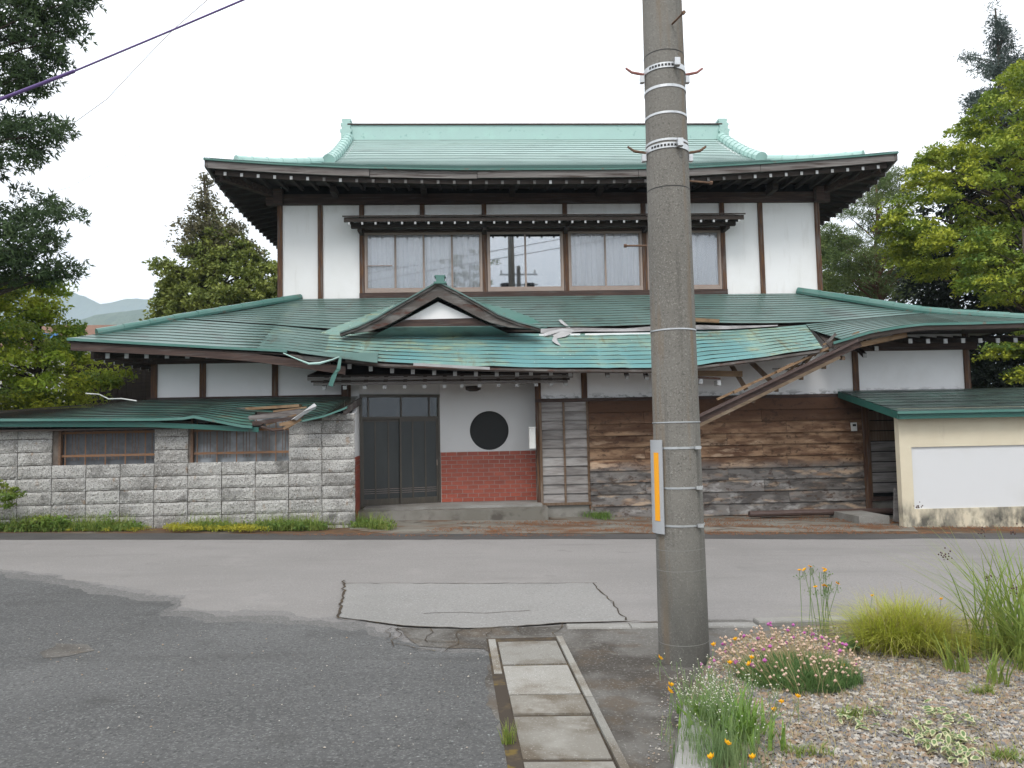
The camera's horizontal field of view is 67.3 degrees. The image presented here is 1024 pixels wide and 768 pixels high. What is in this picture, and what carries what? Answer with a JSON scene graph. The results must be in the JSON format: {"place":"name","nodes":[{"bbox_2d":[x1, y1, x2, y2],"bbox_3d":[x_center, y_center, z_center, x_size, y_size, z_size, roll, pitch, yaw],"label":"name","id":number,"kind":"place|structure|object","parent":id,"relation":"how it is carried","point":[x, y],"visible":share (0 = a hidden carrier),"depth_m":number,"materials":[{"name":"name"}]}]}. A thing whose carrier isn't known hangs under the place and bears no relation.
{"place":"outdoors","nodes":[
{"label":"outdoors","id":0,"kind":"place"},
{"bbox_2d":[1,285,156,324],"bbox_3d":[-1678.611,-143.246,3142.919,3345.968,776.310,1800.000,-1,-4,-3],"label":"hill","id":1,"kind":"structure","parent":0,"point":[84,307],"depth_m":3104.02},
{"bbox_2d":[66,309,165,324],"bbox_3d":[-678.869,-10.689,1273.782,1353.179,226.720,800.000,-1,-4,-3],"label":"hill","id":2,"kind":"structure","parent":0,"point":[117,318],"depth_m":1261.45,"materials":[{"name":"grey"}]},
{"bbox_2d":[46,111,193,193],"bbox_3d":[-8.052,-4.616,15.429,3.721,1.385,0.129,-2,-4,13],"label":"overhead cable","id":3,"kind":"object","parent":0,"point":[125,155],"visible":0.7,"depth_m":15.29,"materials":[{"name":"metal"}]},
{"bbox_2d":[0,0,244,100],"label":"overhead cable","id":4,"kind":"object","parent":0,"point":[39,84],"visible":1,"depth_m":8.39,"materials":[{"name":"rubber"}]},
{"bbox_2d":[0,574,507,767],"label":"parking lot","id":5,"kind":"structure","parent":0,"point":[50,721],"depth_m":4.74,"materials":[{"name":"asphalt"}]},
{"bbox_2d":[40,643,93,657],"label":"old repair","id":6,"kind":"structure","parent":5,"relation":"on","point":[60,650],"depth_m":5.68,"materials":[{"name":"concrete"}]},
{"bbox_2d":[0,569,440,647],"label":"lot edge","id":7,"kind":"object","parent":5,"relation":"on","point":[381,627],"visible":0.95,"depth_m":6.89,"materials":[{"name":"asphalt"}]},
{"bbox_2d":[0,571,488,655],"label":"lot edge","id":8,"kind":"object","parent":5,"relation":"on","point":[89,588],"visible":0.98,"depth_m":6.77,"materials":[{"name":"asphalt"}]},
{"bbox_2d":[23,615,489,762],"bbox_3d":[-2.187,1.940,5.278,4.025,0.092,3.174,-1,-4,-3],"label":"grit","id":9,"kind":"object","parent":5,"relation":"on","point":[253,684],"visible":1,"depth_m":4.88,"materials":[{"name":"gravel"}]},
{"bbox_2d":[0,538,1023,668],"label":"road","id":10,"kind":"structure","parent":0,"point":[749,579],"depth_m":9.30,"materials":[{"name":"asphalt"}]},
{"bbox_2d":[336,580,345,617],"bbox_3d":[-1.667,2.090,7.568,0.068,0.006,1.776,0,-4,-11],"label":"crack","id":11,"kind":"object","parent":10,"relation":"on","point":[341,606],"visible":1,"depth_m":7.36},
{"bbox_2d":[339,583,626,627],"bbox_3d":[-0.396,2.080,7.333,2.704,0.058,1.967,-1,-4,-3],"label":"asphalt patch","id":12,"kind":"object","parent":10,"relation":"on","point":[417,604],"visible":1,"depth_m":7.24,"materials":[{"name":"asphalt"}]},
{"bbox_2d":[338,617,653,627],"bbox_3d":[-0.141,2.020,6.485,2.762,0.059,0.326,-1,-4,2],"label":"crack","id":13,"kind":"object","parent":10,"relation":"on","point":[498,626],"visible":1,"depth_m":6.53,"materials":[{"name":"asphalt"}]},
{"bbox_2d":[0,533,1023,539],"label":"road edge","id":14,"kind":"object","parent":10,"relation":"on","point":[154,536],"visible":0.95,"depth_m":12.17,"materials":[{"name":"concrete"}]},
{"bbox_2d":[566,623,631,628],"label":"kerb","id":15,"kind":"structure","parent":10,"relation":"on","point":[602,626],"depth_m":6.37,"materials":[{"name":"concrete"}]},
{"bbox_2d":[629,623,657,628],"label":"kerb","id":16,"kind":"structure","parent":10,"relation":"on","point":[642,625],"depth_m":6.41,"materials":[{"name":"concrete"}]},
{"bbox_2d":[708,622,758,627],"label":"kerb","id":17,"kind":"structure","parent":10,"relation":"on","point":[731,624],"depth_m":6.41,"materials":[{"name":"concrete"}]},
{"bbox_2d":[753,617,819,626],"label":"kerb","id":18,"kind":"structure","parent":10,"relation":"on","point":[781,621],"depth_m":6.47,"materials":[{"name":"concrete"}]},
{"bbox_2d":[813,616,861,623],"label":"kerb","id":19,"kind":"structure","parent":10,"relation":"on","point":[834,618],"depth_m":6.54,"materials":[{"name":"concrete"}]},
{"bbox_2d":[931,613,993,618],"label":"kerb","id":20,"kind":"structure","parent":10,"relation":"on","point":[965,614],"depth_m":6.63,"materials":[{"name":"concrete"}]},
{"bbox_2d":[0,527,1023,539],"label":"verge","id":21,"kind":"structure","parent":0,"point":[938,530],"depth_m":12.85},
{"bbox_2d":[0,477,27,509],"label":"shrub","id":22,"kind":"object","parent":21,"relation":"on","point":[12,494],"visible":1,"depth_m":12.67,"materials":[{"name":"green plant"}]},
{"bbox_2d":[0,0,106,295],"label":"dark conifer","id":23,"kind":"object","parent":21,"relation":"on","point":[22,72],"visible":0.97,"depth_m":14.32,"materials":[{"name":"green plant"}]},
{"bbox_2d":[20,510,116,530],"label":"weeds","id":24,"kind":"object","parent":21,"relation":"on","point":[49,518],"visible":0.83,"depth_m":12.86,"materials":[{"name":"green plant"}]},
{"bbox_2d":[0,276,137,409],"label":"maple tree","id":25,"kind":"object","parent":21,"relation":"on","point":[21,388],"visible":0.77,"depth_m":15.62,"materials":[{"name":"green plant"}]},
{"bbox_2d":[65,354,150,406],"bbox_3d":[-9.393,1.197,18.100,2.186,3.961,0.099,-1,-4,-3],"label":"dark fence","id":26,"kind":"object","parent":21,"relation":"on","point":[139,389],"visible":0.01,"depth_m":18.15,"materials":[{"name":"brown wood"}]},
{"bbox_2d":[66,526,153,531],"bbox_3d":[-6.890,2.426,12.987,1.911,0.116,0.698,-1,-4,-3],"label":"sedum","id":27,"kind":"object","parent":21,"relation":"on","point":[113,528],"visible":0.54,"depth_m":12.79,"materials":[{"name":"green plant"}]},
{"bbox_2d":[0,396,361,527],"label":"block shed","id":28,"kind":"structure","parent":21,"relation":"on","point":[154,463],"depth_m":13.40,"materials":[{"name":"concrete"}]},
{"bbox_2d":[58,421,162,464],"bbox_3d":[-7.005,1.024,13.440,1.742,0.800,0.130,-1,-4,-3],"label":"barred window","id":29,"kind":"structure","parent":28,"relation":"in","point":[81,447],"depth_m":13.46,"materials":[{"name":"metal"}]},
{"bbox_2d":[85,393,136,400],"bbox_3d":[-7.541,0.249,14.526,1.200,0.202,0.108,-2,-4,17],"label":"cable end","id":30,"kind":"object","parent":28,"relation":"on","point":[110,398],"visible":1,"depth_m":14.57,"materials":[{"name":"white plastic"}]},
{"bbox_2d":[190,417,289,462],"bbox_3d":[-4.764,0.986,13.546,1.730,0.800,0.130,-1,-4,-3],"label":"barred window","id":31,"kind":"structure","parent":28,"relation":"in","point":[206,445],"depth_m":13.57,"materials":[{"name":"glass"}]},
{"bbox_2d":[245,404,301,409],"bbox_3d":[-4.422,0.438,14.315,0.980,0.092,0.300,-1,-4,-3],"label":"broken board","id":32,"kind":"object","parent":28,"relation":"on","point":[275,407],"visible":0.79,"depth_m":14.17,"materials":[{"name":"wood"}]},
{"bbox_2d":[261,426,291,430],"bbox_3d":[-4.014,0.749,13.134,0.543,0.121,0.089,-1,-4,-3],"label":"curled metal","id":33,"kind":"object","parent":28,"relation":"hanging from","point":[263,427],"visible":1,"depth_m":13.10,"materials":[{"name":"brown metal"}]},
{"bbox_2d":[252,416,302,424],"bbox_3d":[-4.058,0.625,13.341,0.854,0.167,0.050,0,-4,-13],"label":"broken rail","id":34,"kind":"object","parent":28,"relation":"on","point":[272,420],"visible":0.86,"depth_m":13.30,"materials":[{"name":"brown wood"}]},
{"bbox_2d":[249,409,307,419],"bbox_3d":[-4.086,0.538,13.471,1.004,0.177,0.070,-1,-4,-8],"label":"broken rail","id":35,"kind":"object","parent":28,"relation":"on","point":[273,415],"visible":0.79,"depth_m":13.43,"materials":[{"name":"wood"}]},
{"bbox_2d":[273,407,306,411],"bbox_3d":[-4.036,0.461,13.980,0.586,0.098,0.035,0,-4,-13],"label":"broken lath","id":36,"kind":"object","parent":28,"relation":"on","point":[289,409],"visible":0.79,"depth_m":13.96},
{"bbox_2d":[283,418,301,428],"bbox_3d":[-3.764,0.688,13.175,0.314,0.202,0.050,0,-4,-23],"label":"broken batten","id":37,"kind":"object","parent":28,"relation":"attached to","point":[292,424],"visible":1,"depth_m":13.15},
{"bbox_2d":[279,420,295,425],"bbox_3d":[-3.840,0.671,13.183,0.290,0.108,0.020,-1,-4,-3],"label":"fibreboard scrap","id":38,"kind":"object","parent":37,"relation":"on","point":[285,423],"visible":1,"depth_m":13.17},
{"bbox_2d":[291,403,316,420],"bbox_3d":[-3.584,0.479,13.315,0.142,0.311,0.519,-4,-5,37],"label":"crumpled sheet","id":39,"kind":"object","parent":28,"relation":"on","point":[307,410],"visible":1,"depth_m":13.27,"materials":[{"name":"metal"}]},
{"bbox_2d":[0,507,397,531],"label":"grass","id":40,"kind":"structure","parent":21,"relation":"on","point":[315,526],"depth_m":13.01,"materials":[{"name":"green plant"}]},
{"bbox_2d":[163,521,271,531],"bbox_3d":[-5.309,2.416,13.112,2.748,0.166,1.208,-5,-5,42],"label":"sedum","id":41,"kind":"object","parent":21,"relation":"on","point":[182,526],"visible":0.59,"depth_m":12.74,"materials":[{"name":"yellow plant"}]},
{"bbox_2d":[579,510,613,519],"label":"grass","id":42,"kind":"structure","parent":21,"relation":"on","point":[604,515],"depth_m":14.93,"materials":[{"name":"green plant"}]},
{"bbox_2d":[350,515,918,533],"bbox_3d":[2.610,2.550,14.023,11.046,0.238,3.184,-1,-4,-3],"label":"apron","id":43,"kind":"object","parent":21,"relation":"on","point":[413,526],"visible":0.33,"depth_m":13.72,"materials":[{"name":"concrete"}]},
{"bbox_2d":[358,505,547,519],"bbox_3d":[-1.161,2.615,15.398,3.640,0.350,1.650,-1,-4,-3],"label":"step","id":44,"kind":"object","parent":43,"relation":"on","point":[521,513],"visible":0.36,"depth_m":14.60,"materials":[{"name":"concrete"}]},
{"bbox_2d":[363,500,541,510],"bbox_3d":[-1.165,2.476,15.533,3.450,0.145,1.400,-1,-4,-3],"label":"step","id":45,"kind":"object","parent":44,"relation":"on","point":[485,504],"visible":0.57,"depth_m":14.97,"materials":[{"name":"concrete"}]},
{"bbox_2d":[748,508,892,516],"bbox_3d":[6.108,2.520,15.086,3.017,0.140,0.120,-1,-4,-6],"label":"gutter pipe","id":46,"kind":"object","parent":43,"relation":"on","point":[801,512],"visible":0.69,"depth_m":15.01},
{"bbox_2d":[893,488,898,521],"bbox_3d":[7.278,2.288,14.428,0.208,0.673,0.428,-4,-5,36],"label":"leaning board","id":47,"kind":"object","parent":43,"relation":"on","point":[895,510],"visible":0.36,"depth_m":14.39,"materials":[{"name":"grey wood"}]},
{"bbox_2d":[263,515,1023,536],"bbox_3d":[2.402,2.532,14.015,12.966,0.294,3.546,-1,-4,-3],"label":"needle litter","id":48,"kind":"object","parent":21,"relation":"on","point":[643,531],"visible":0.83,"depth_m":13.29,"materials":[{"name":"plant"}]},
{"bbox_2d":[829,510,889,523],"bbox_3d":[6.606,2.599,14.678,0.570,0.280,1.200,-1,-4,-3],"label":"porch step","id":49,"kind":"object","parent":21,"relation":"on","point":[861,517],"visible":0.5,"depth_m":14.24,"materials":[{"name":"concrete"}]},
{"bbox_2d":[838,388,1023,526],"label":"outbuilding","id":50,"kind":"structure","parent":21,"relation":"on","point":[959,457],"depth_m":13.74,"materials":[{"name":"beige paint"}]},
{"bbox_2d":[867,58,1023,312],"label":"maple","id":51,"kind":"object","parent":21,"relation":"on","point":[908,248],"visible":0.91,"depth_m":20.51,"materials":[{"name":"green plant"}]},
{"bbox_2d":[890,130,1023,387],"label":"evergreen tree","id":52,"kind":"object","parent":21,"relation":"on","point":[985,373],"visible":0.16,"depth_m":22.96,"materials":[{"name":"green plant"}]},
{"bbox_2d":[947,226,1023,384],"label":"front maple","id":53,"kind":"object","parent":21,"relation":"on","point":[972,247],"visible":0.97,"depth_m":18.12,"materials":[{"name":"green plant"}]},
{"bbox_2d":[0,0,1023,383],"label":"sky","id":54,"kind":"structure","parent":0,"point":[787,77],"materials":[{"name":"white"}]},
{"bbox_2d":[394,619,779,767],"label":"pavement","id":55,"kind":"structure","parent":0,"point":[621,674],"depth_m":5.20,"materials":[{"name":"concrete"}]},
{"bbox_2d":[498,717,517,744],"bbox_3d":[-0.019,1.793,3.969,0.122,0.130,0.128,-1,-4,-3],"label":"pavement weed","id":56,"kind":"object","parent":55,"relation":"on","point":[507,738],"visible":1,"depth_m":3.97,"materials":[{"name":"green plant"}]},
{"bbox_2d":[486,636,628,767],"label":"drain","id":57,"kind":"object","parent":55,"relation":"in","point":[546,702],"visible":1,"depth_m":4.45,"materials":[{"name":"concrete"}]},
{"bbox_2d":[646,670,684,765],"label":"gravel","id":58,"kind":"structure","parent":55,"relation":"on","point":[670,746],"depth_m":4.19,"materials":[{"name":"gravel"}]},
{"bbox_2d":[624,0,712,666],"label":"utility pole","id":59,"kind":"object","parent":55,"relation":"on","point":[678,523],"visible":0.99,"depth_m":5.49,"materials":[{"name":"concrete"}]},
{"bbox_2d":[673,699,713,767],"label":"bed kerb","id":60,"kind":"structure","parent":55,"relation":"on","point":[678,760],"depth_m":3.66,"materials":[{"name":"concrete"}]},
{"bbox_2d":[690,617,1023,767],"bbox_3d":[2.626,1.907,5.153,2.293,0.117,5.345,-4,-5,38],"label":"gravel","id":61,"kind":"structure","parent":0,"point":[1005,734],"depth_m":4.30,"materials":[{"name":"gravel"}]},
{"bbox_2d":[661,712,765,767],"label":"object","id":62,"kind":"object","parent":61,"relation":"on","point":[733,759],"visible":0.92,"depth_m":3.62,"materials":[{"name":"green plant"}]},
{"bbox_2d":[653,653,804,767],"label":"airy white plant","id":63,"kind":"object","parent":61,"relation":"on","point":[732,710],"visible":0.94,"depth_m":3.92,"materials":[{"name":"green plant"}]},
{"bbox_2d":[700,621,870,697],"bbox_3d":[1.794,1.735,4.983,0.950,0.326,0.973,2,-5,-37],"label":"thrift plant","id":64,"kind":"object","parent":61,"relation":"on","point":[773,667],"visible":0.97,"depth_m":4.85,"materials":[{"name":"green plant"}]},
{"bbox_2d":[777,736,837,757],"bbox_3d":[1.448,1.769,3.742,0.306,0.072,0.192,-1,-4,-3],"label":"weed","id":65,"kind":"object","parent":61,"relation":"on","point":[800,753],"visible":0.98,"depth_m":3.74,"materials":[{"name":"green plant"}]},
{"bbox_2d":[792,565,840,636],"bbox_3d":[2.412,1.683,5.997,0.418,0.549,0.298,-1,-4,-3],"label":"tall hawkweed","id":66,"kind":"object","parent":61,"relation":"on","point":[825,590],"visible":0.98,"depth_m":6.01,"materials":[{"name":"green plant"}]},
{"bbox_2d":[673,618,1023,767],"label":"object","id":67,"kind":"structure","parent":61,"relation":"on","point":[882,705],"depth_m":4.38,"materials":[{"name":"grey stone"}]},
{"bbox_2d":[838,634,859,651],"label":"broadleaf weed","id":68,"kind":"object","parent":61,"relation":"on","point":[851,646],"visible":0.76,"depth_m":5.55,"materials":[{"name":"green plant"}]},
{"bbox_2d":[832,701,872,719],"bbox_3d":[1.910,1.805,4.263,0.253,0.070,0.212,0,-4,-19],"label":"weed","id":69,"kind":"object","parent":61,"relation":"on","point":[850,713],"visible":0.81,"depth_m":4.25,"materials":[{"name":"green plant"}]},
{"bbox_2d":[709,621,1023,766],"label":"dead stems","id":70,"kind":"object","parent":61,"relation":"on","point":[888,699],"visible":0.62,"depth_m":4.49,"materials":[{"name":"beige plant"}]},
{"bbox_2d":[784,581,1023,675],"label":"sedge tuft","id":71,"kind":"object","parent":61,"relation":"on","point":[901,629],"visible":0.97,"depth_m":5.52,"materials":[{"name":"green plant"}]},
{"bbox_2d":[834,698,994,767],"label":"variegated creeper","id":72,"kind":"object","parent":61,"relation":"on","point":[949,735],"visible":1,"depth_m":3.94,"materials":[{"name":"green plant"}]},
{"bbox_2d":[929,629,972,672],"bbox_3d":[2.885,1.766,5.113,0.298,0.269,0.290,1,-4,-27],"label":"iris tuft","id":73,"kind":"object","parent":61,"relation":"on","point":[950,663],"visible":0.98,"depth_m":5.07,"materials":[{"name":"green plant"}]},
{"bbox_2d":[880,505,1023,663],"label":"tall grass clump","id":74,"kind":"object","parent":61,"relation":"on","point":[999,611],"visible":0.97,"depth_m":5.42,"materials":[{"name":"green plant"}]},
{"bbox_2d":[930,629,1011,656],"bbox_3d":[3.417,1.899,5.638,1.012,0.150,0.623,-1,-4,-3],"label":"leafy weed","id":75,"kind":"object","parent":61,"relation":"on","point":[997,640],"visible":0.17,"depth_m":5.55,"materials":[{"name":"green plant"}]},
{"bbox_2d":[958,679,997,694],"bbox_3d":[2.802,1.833,4.662,0.318,0.073,0.162,-2,-4,11],"label":"weed","id":76,"kind":"object","parent":61,"relation":"on","point":[987,687],"visible":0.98,"depth_m":4.65,"materials":[{"name":"green plant"}]},
{"bbox_2d":[973,643,1023,686],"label":"iris tuft","id":77,"kind":"object","parent":61,"relation":"on","point":[992,669],"visible":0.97,"depth_m":4.81,"materials":[{"name":"green plant"}]},
{"bbox_2d":[978,740,1023,762],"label":"weed","id":78,"kind":"object","parent":61,"relation":"on","point":[1010,757],"visible":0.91,"depth_m":3.70,"materials":[{"name":"green plant"}]},
{"bbox_2d":[994,634,1023,672],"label":"iris tuft","id":79,"kind":"object","parent":61,"relation":"on","point":[1019,653],"visible":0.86,"depth_m":5.10,"materials":[{"name":"green plant"}]},
{"bbox_3d":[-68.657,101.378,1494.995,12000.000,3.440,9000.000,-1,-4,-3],"label":"ground","id":80,"kind":"structure","parent":0,"visible":0},
{"bbox_2d":[0,325,114,401],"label":"neighbour house","id":81,"kind":"structure","parent":80,"relation":"on","point":[91,329],"depth_m":40.81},
{"bbox_2d":[139,172,276,320],"bbox_3d":[-10.184,-2.094,26.770,5.951,10.962,4.184,-2,-4,14],"label":"garden conifer","id":82,"kind":"object","parent":80,"relation":"on","point":[217,253],"visible":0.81,"depth_m":26.15,"materials":[{"name":"green plant"}]},
{"bbox_2d":[67,118,1023,518],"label":"house","id":83,"kind":"structure","parent":80,"relation":"on","point":[403,248],"depth_m":15.91,"materials":[{"name":"paint"}]},
{"bbox_2d":[70,0,206,125],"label":"overhead cable","id":84,"kind":"object","parent":83,"relation":"attached to","point":[141,62],"visible":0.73,"depth_m":14.58,"materials":[{"name":"metal"}]},
{"bbox_2d":[231,0,314,78],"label":"overhead cable","id":85,"kind":"object","parent":83,"relation":"attached to","point":[282,32],"visible":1,"depth_m":16.19,"materials":[{"name":"metal"}]},
{"bbox_2d":[283,353,338,364],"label":"torn eave trim","id":86,"kind":"structure","parent":83,"relation":"attached to","point":[317,360],"depth_m":14.10,"materials":[{"name":"green paint"}]},
{"bbox_2d":[328,356,341,386],"bbox_3d":[-3.219,-0.225,13.982,0.251,0.560,0.050,1,-4,-24],"label":"hanging strip","id":87,"kind":"object","parent":86,"relation":"hanging from","point":[333,377],"visible":1,"depth_m":13.99,"materials":[{"name":"green paint"}]},
{"bbox_2d":[297,351,377,362],"bbox_3d":[-3.246,-0.495,14.249,1.540,0.274,0.397,-1,-4,-3],"label":"loose roof sheet","id":88,"kind":"object","parent":83,"relation":"on","point":[367,357],"visible":1,"depth_m":14.19,"materials":[{"name":"green paint"}]},
{"bbox_2d":[359,376,440,508],"bbox_3d":[-2.270,1.031,15.590,1.677,2.880,0.102,0,-4,-22],"label":"door","id":89,"kind":"structure","parent":83,"relation":"in","point":[400,454],"depth_m":15.58,"materials":[{"name":"brown metal"}]},
{"bbox_2d":[364,232,482,292],"bbox_3d":[-2.014,-2.769,17.577,2.669,1.379,0.155,-1,-4,-3],"label":"window","id":90,"kind":"structure","parent":83,"relation":"in","point":[394,262],"depth_m":17.61,"materials":[{"name":"brown"}]},
{"bbox_2d":[413,363,489,369],"bbox_3d":[-1.107,-0.324,14.117,1.400,0.149,0.030,-1,-4,-3],"label":"white eave strip","id":91,"kind":"object","parent":83,"relation":"attached to","point":[450,366],"visible":1,"depth_m":14.10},
{"bbox_2d":[470,411,508,449],"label":"round window","id":92,"kind":"structure","parent":83,"relation":"in","point":[489,430],"depth_m":16.02,"materials":[{"name":"black glass"}]},
{"bbox_2d":[487,231,563,291],"bbox_3d":[0.299,-2.793,17.919,1.745,1.379,0.578,-1,-4,-3],"label":"window","id":93,"kind":"structure","parent":83,"relation":"in","point":[532,263],"depth_m":18.15,"materials":[{"name":"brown glass"}]},
{"bbox_2d":[528,427,535,448],"bbox_3d":[0.397,1.066,15.275,0.132,0.425,0.215,-1,-4,-3],"label":"mailbox","id":94,"kind":"object","parent":83,"relation":"attached to","point":[531,432],"visible":1,"depth_m":15.18,"materials":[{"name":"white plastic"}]},
{"bbox_2d":[544,319,572,345],"bbox_3d":[0.971,-1.037,15.622,0.630,0.657,0.831,-4,-5,40],"label":"torn paper flap","id":95,"kind":"object","parent":83,"relation":"on","point":[558,333],"visible":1,"depth_m":15.57,"materials":[{"name":"paper"}]},
{"bbox_2d":[568,231,642,290],"bbox_3d":[2.153,-2.838,17.784,1.709,1.379,0.133,-1,-4,-3],"label":"window","id":96,"kind":"structure","parent":83,"relation":"in","point":[598,260],"depth_m":17.81,"materials":[{"name":"glass"}]},
{"bbox_2d":[541,325,777,333],"bbox_3d":[3.038,-1.124,15.765,4.926,0.162,0.100,-1,-4,-3],"label":"torn underlay","id":97,"kind":"object","parent":83,"relation":"on","point":[698,327],"visible":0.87,"depth_m":15.74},
{"bbox_2d":[646,230,721,289],"bbox_3d":[3.989,-2.869,17.870,1.727,1.379,0.132,-1,-4,-3],"label":"window","id":98,"kind":"structure","parent":83,"relation":"in","point":[706,244],"depth_m":17.92,"materials":[{"name":"brown glass"}]},
{"bbox_2d":[695,318,719,322],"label":"broken beam","id":99,"kind":"structure","parent":83,"relation":"on","point":[705,320],"depth_m":15.59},
{"bbox_2d":[698,376,720,385],"bbox_3d":[3.470,-0.076,14.802,1.044,0.224,0.220,-1,-4,-3],"label":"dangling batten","id":100,"kind":"object","parent":83,"relation":"hanging from","point":[716,383],"visible":0.69,"depth_m":14.71,"materials":[{"name":"brown wood"}]},
{"bbox_2d":[698,370,742,376],"bbox_3d":[3.725,-0.207,14.883,1.514,0.153,0.050,-1,-4,-6],"label":"broken board","id":101,"kind":"object","parent":83,"relation":"on","point":[720,373],"visible":0.64,"depth_m":14.89,"materials":[{"name":"wood"}]},
{"bbox_2d":[729,366,747,390],"bbox_3d":[4.446,-0.143,15.112,0.357,0.565,0.060,-2,-4,18],"label":"broken rafter","id":102,"kind":"object","parent":83,"relation":"on","point":[740,379],"visible":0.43,"depth_m":15.07,"materials":[{"name":"brown wood"}]},
{"bbox_2d":[749,363,771,380],"bbox_3d":[4.942,-0.236,15.242,0.453,0.480,0.080,-2,-4,12],"label":"broken rafter","id":103,"kind":"object","parent":83,"relation":"attached to","point":[759,370],"visible":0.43,"depth_m":15.21,"materials":[{"name":"brown wood"}]},
{"bbox_2d":[699,331,907,426],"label":"fallen eave beam","id":104,"kind":"structure","parent":83,"relation":"attached to","point":[806,366],"depth_m":14.48,"materials":[{"name":"brown wood"}]},
{"bbox_2d":[868,409,896,507],"bbox_3d":[7.933,1.396,15.659,1.355,2.455,0.115,-1,-4,-3],"label":"slatted door","id":105,"kind":"structure","parent":83,"relation":"in","point":[881,426],"depth_m":15.65,"materials":[{"name":"grey wood"}]},
{"bbox_2d":[820,223,923,302],"bbox_3d":[14.327,-1.493,30.787,5.822,10.382,4.193,2,-5,-44],"label":"bushy tree","id":106,"kind":"object","parent":80,"relation":"on","point":[856,293],"visible":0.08,"depth_m":30.55,"materials":[{"name":"green plant"}]},
{"bbox_2d":[820,164,927,300],"bbox_3d":[12.965,-2.275,27.329,5.145,11.454,3.649,2,-5,-36],"label":"pine tree","id":107,"kind":"object","parent":80,"relation":"on","point":[865,257],"visible":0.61,"depth_m":26.94,"materials":[{"name":"green plant"}]},
{"bbox_2d":[953,0,1023,364],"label":"spruce tree","id":108,"kind":"object","parent":80,"relation":"on","point":[1002,61],"visible":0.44,"depth_m":29.52,"materials":[{"name":"green plant"}]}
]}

